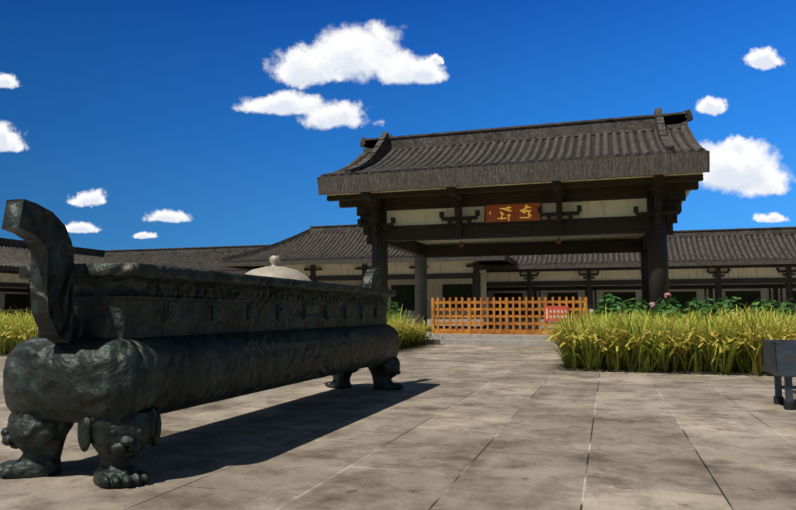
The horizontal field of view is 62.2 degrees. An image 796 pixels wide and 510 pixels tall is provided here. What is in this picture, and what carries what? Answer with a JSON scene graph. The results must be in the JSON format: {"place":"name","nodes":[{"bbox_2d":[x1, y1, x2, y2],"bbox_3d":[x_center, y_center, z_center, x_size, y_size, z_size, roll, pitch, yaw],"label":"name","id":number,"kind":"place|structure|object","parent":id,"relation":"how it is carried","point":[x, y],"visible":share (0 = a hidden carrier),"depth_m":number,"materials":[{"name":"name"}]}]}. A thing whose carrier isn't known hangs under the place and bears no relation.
{"place":"outdoors","nodes":[
{"label":"outdoors","id":0,"kind":"place"},
{"bbox_2d":[0,74,17,88],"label":"cloud","id":1,"kind":"structure","parent":0,"point":[7,81],"depth_m":937.89,"materials":[{"name":"white"}]},
{"bbox_2d":[0,122,19,150],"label":"cloud","id":2,"kind":"structure","parent":0,"point":[9,140],"depth_m":930.94,"materials":[{"name":"white"}]},
{"bbox_2d":[0,141,26,151],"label":"cloud","id":3,"kind":"structure","parent":0,"point":[18,148],"depth_m":1021.25,"materials":[{"name":"white"}]},
{"bbox_2d":[65,222,98,232],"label":"cloud","id":4,"kind":"structure","parent":0,"point":[78,227],"depth_m":960.78,"materials":[{"name":"white"}]},
{"bbox_2d":[68,189,105,206],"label":"cloud","id":5,"kind":"structure","parent":0,"point":[92,197],"depth_m":947.17,"materials":[{"name":"white"}]},
{"bbox_2d":[134,232,156,238],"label":"cloud","id":6,"kind":"structure","parent":0,"point":[143,235],"depth_m":969.61,"materials":[{"name":"white"}]},
{"bbox_2d":[144,209,189,222],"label":"cloud","id":7,"kind":"structure","parent":0,"point":[164,215],"depth_m":956.42,"materials":[{"name":"white"}]},
{"bbox_2d":[235,90,323,114],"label":"cloud","id":8,"kind":"structure","parent":0,"point":[290,102],"depth_m":924.97,"materials":[{"name":"white"}]},
{"bbox_2d":[274,35,375,89],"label":"cloud","id":9,"kind":"structure","parent":0,"point":[292,70],"depth_m":904.43,"materials":[{"name":"white"}]},
{"bbox_2d":[303,101,360,128],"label":"cloud","id":10,"kind":"structure","parent":0,"point":[328,116],"depth_m":933.38,"materials":[{"name":"white"}]},
{"bbox_2d":[320,21,395,84],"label":"cloud","id":11,"kind":"structure","parent":0,"point":[374,26],"depth_m":920.57,"materials":[{"name":"white"}]},
{"bbox_2d":[304,27,415,80],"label":"cloud","id":12,"kind":"structure","parent":0,"point":[349,53],"depth_m":899.05,"materials":[{"name":"white"}]},
{"bbox_2d":[0,344,795,509],"bbox_3d":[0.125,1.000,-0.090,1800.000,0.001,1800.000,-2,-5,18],"label":"ground","id":13,"kind":"structure","parent":0,"point":[479,427],"depth_m":4.95,"materials":[{"name":"stone"}]},
{"bbox_2d":[0,270,31,316],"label":"wing corridor","id":14,"kind":"object","parent":13,"relation":"on","point":[15,292],"visible":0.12,"depth_m":46.50,"materials":[{"name":"beige paint"}]},
{"bbox_2d":[0,238,104,270],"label":"wing roof","id":15,"kind":"structure","parent":14,"relation":"on","point":[15,254],"depth_m":45.02,"materials":[{"name":"tile"}]},
{"bbox_2d":[0,199,402,488],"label":"bronze censer","id":16,"kind":"object","parent":13,"relation":"on","point":[114,361],"visible":1,"depth_m":4.07,"materials":[{"name":"black metal"}]},
{"bbox_2d":[245,255,310,280],"bbox_3d":[-2.053,0.976,10.928,1.469,1.950,1.469,-2,-5,18],"label":"round burner with lid","id":17,"kind":"object","parent":13,"relation":"on","point":[274,269],"visible":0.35,"depth_m":10.64,"materials":[{"name":"beige stone"}]},
{"bbox_2d":[265,261,497,325],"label":"hall","id":18,"kind":"structure","parent":13,"relation":"on","point":[452,280],"depth_m":41.95,"materials":[{"name":"paint"}]},
{"bbox_2d":[221,224,517,269],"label":"hall roof","id":19,"kind":"structure","parent":18,"relation":"on","point":[336,244],"depth_m":41.88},
{"bbox_2d":[0,343,794,376],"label":"paddy soil beds","id":20,"kind":"object","parent":13,"relation":"on","point":[678,372],"visible":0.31,"depth_m":10.90,"materials":[{"name":"soil"}]},
{"bbox_2d":[0,304,437,355],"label":"rice plants","id":21,"kind":"object","parent":20,"relation":"on","point":[16,329],"visible":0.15,"depth_m":17.42,"materials":[{"name":"green plant"}]},
{"bbox_2d":[531,301,795,375],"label":"rice plants","id":22,"kind":"object","parent":20,"relation":"on","point":[726,343],"visible":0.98,"depth_m":11.08,"materials":[{"name":"green plant"}]},
{"bbox_2d":[427,328,556,345],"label":"gate platform steps","id":23,"kind":"structure","parent":13,"relation":"on","point":[489,339],"depth_m":20.49,"materials":[{"name":"grey stone"}]},
{"bbox_2d":[415,244,426,328],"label":"gate column","id":24,"kind":"structure","parent":23,"relation":"on","point":[420,286],"depth_m":28.25,"materials":[{"name":"wood"}]},
{"bbox_2d":[431,297,587,334],"bbox_3d":[3.455,1.930,20.953,4.940,1.180,0.130,-2,-5,18],"label":"gate fence","id":25,"kind":"object","parent":23,"relation":"on","point":[552,311],"visible":0.85,"depth_m":20.98,"materials":[{"name":"orange wood"}]},
{"bbox_2d":[428,264,795,327],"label":"building","id":26,"kind":"structure","parent":13,"relation":"on","point":[749,284],"depth_m":40.74,"materials":[{"name":"beige paint"}]},
{"bbox_2d":[103,226,795,273],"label":"building roof","id":27,"kind":"structure","parent":26,"relation":"on","point":[751,246],"depth_m":39.52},
{"bbox_2d":[762,339,795,409],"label":"steel candle trough","id":28,"kind":"object","parent":13,"relation":"on","point":[779,358],"visible":1,"depth_m":6.82,"materials":[{"name":"grey metal"}]},
{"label":"hydrangea planters","id":29,"kind":"object","parent":13,"relation":"on","visible":0},
{"bbox_2d":[387,301,406,321],"bbox_3d":[-1.261,1.928,22.015,3.425,1.110,1.353,-2,-5,18],"label":"hydrangea bush","id":30,"kind":"object","parent":29,"relation":"on","point":[394,304],"visible":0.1,"depth_m":21.54,"materials":[{"name":"green plant"}]},
{"bbox_2d":[589,293,795,320],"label":"hydrangea bush","id":31,"kind":"object","parent":29,"relation":"on","point":[615,307],"depth_m":18.81,"materials":[{"name":"green plant"}]},
{"bbox_2d":[0,0,795,249],"label":"sky","id":32,"kind":"structure","parent":0,"point":[135,102],"materials":[{"name":"blue"}]},
{"bbox_2d":[354,46,446,84],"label":"cloud","id":33,"kind":"structure","parent":0,"point":[428,70],"depth_m":914.81,"materials":[{"name":"white"}]},
{"bbox_2d":[430,54,443,63],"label":"cloud","id":34,"kind":"structure","parent":0,"point":[435,57],"depth_m":1020.44,"materials":[{"name":"white"}]},
{"bbox_2d":[372,183,669,311],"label":"gate pillars","id":35,"kind":"structure","parent":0,"point":[658,267],"depth_m":20.48,"materials":[{"name":"black wood"}]},
{"bbox_2d":[327,173,702,257],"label":"gate beams","id":36,"kind":"structure","parent":35,"relation":"on","point":[598,216],"depth_m":22.12,"materials":[{"name":"brown wood"}]},
{"bbox_2d":[459,236,560,247],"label":"hanging lanterns","id":37,"kind":"object","parent":36,"relation":"hanging from","point":[558,242],"visible":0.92,"depth_m":22.07,"materials":[{"name":"red"}]},
{"bbox_2d":[484,201,541,223],"bbox_3d":[3.801,-1.397,21.835,1.880,0.679,0.146,-2,-5,18],"label":"gate plaque","id":38,"kind":"object","parent":36,"relation":"attached to","point":[520,212],"visible":1,"depth_m":21.81,"materials":[{"name":"red wood"}]},
{"bbox_2d":[317,108,709,194],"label":"gate roof","id":39,"kind":"structure","parent":36,"relation":"on","point":[658,142],"depth_m":22.25,"materials":[{"name":"tile"}]},
{"bbox_2d":[640,237,649,310],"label":"gate column","id":40,"kind":"structure","parent":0,"point":[644,275],"depth_m":25.55,"materials":[{"name":"black wood"}]},
{"bbox_2d":[696,96,725,115],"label":"cloud","id":41,"kind":"structure","parent":0,"point":[711,105],"depth_m":1015.01,"materials":[{"name":"white"}]},
{"bbox_2d":[720,135,756,151],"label":"cloud","id":42,"kind":"structure","parent":0,"point":[739,144],"depth_m":1037.10,"materials":[{"name":"white"}]},
{"bbox_2d":[699,142,787,194],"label":"cloud","id":43,"kind":"structure","parent":0,"point":[749,170],"depth_m":994.80,"materials":[{"name":"white"}]},
{"bbox_2d":[744,47,782,69],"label":"cloud","id":44,"kind":"structure","parent":0,"point":[766,58],"depth_m":1009.58,"materials":[{"name":"white"}]},
{"bbox_2d":[748,155,786,195],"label":"cloud","id":45,"kind":"structure","parent":0,"point":[779,189],"depth_m":1002.91,"materials":[{"name":"white"}]},
{"bbox_2d":[753,212,786,222],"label":"cloud","id":46,"kind":"structure","parent":0,"point":[773,217],"depth_m":1023.97,"materials":[{"name":"white"}]}
]}

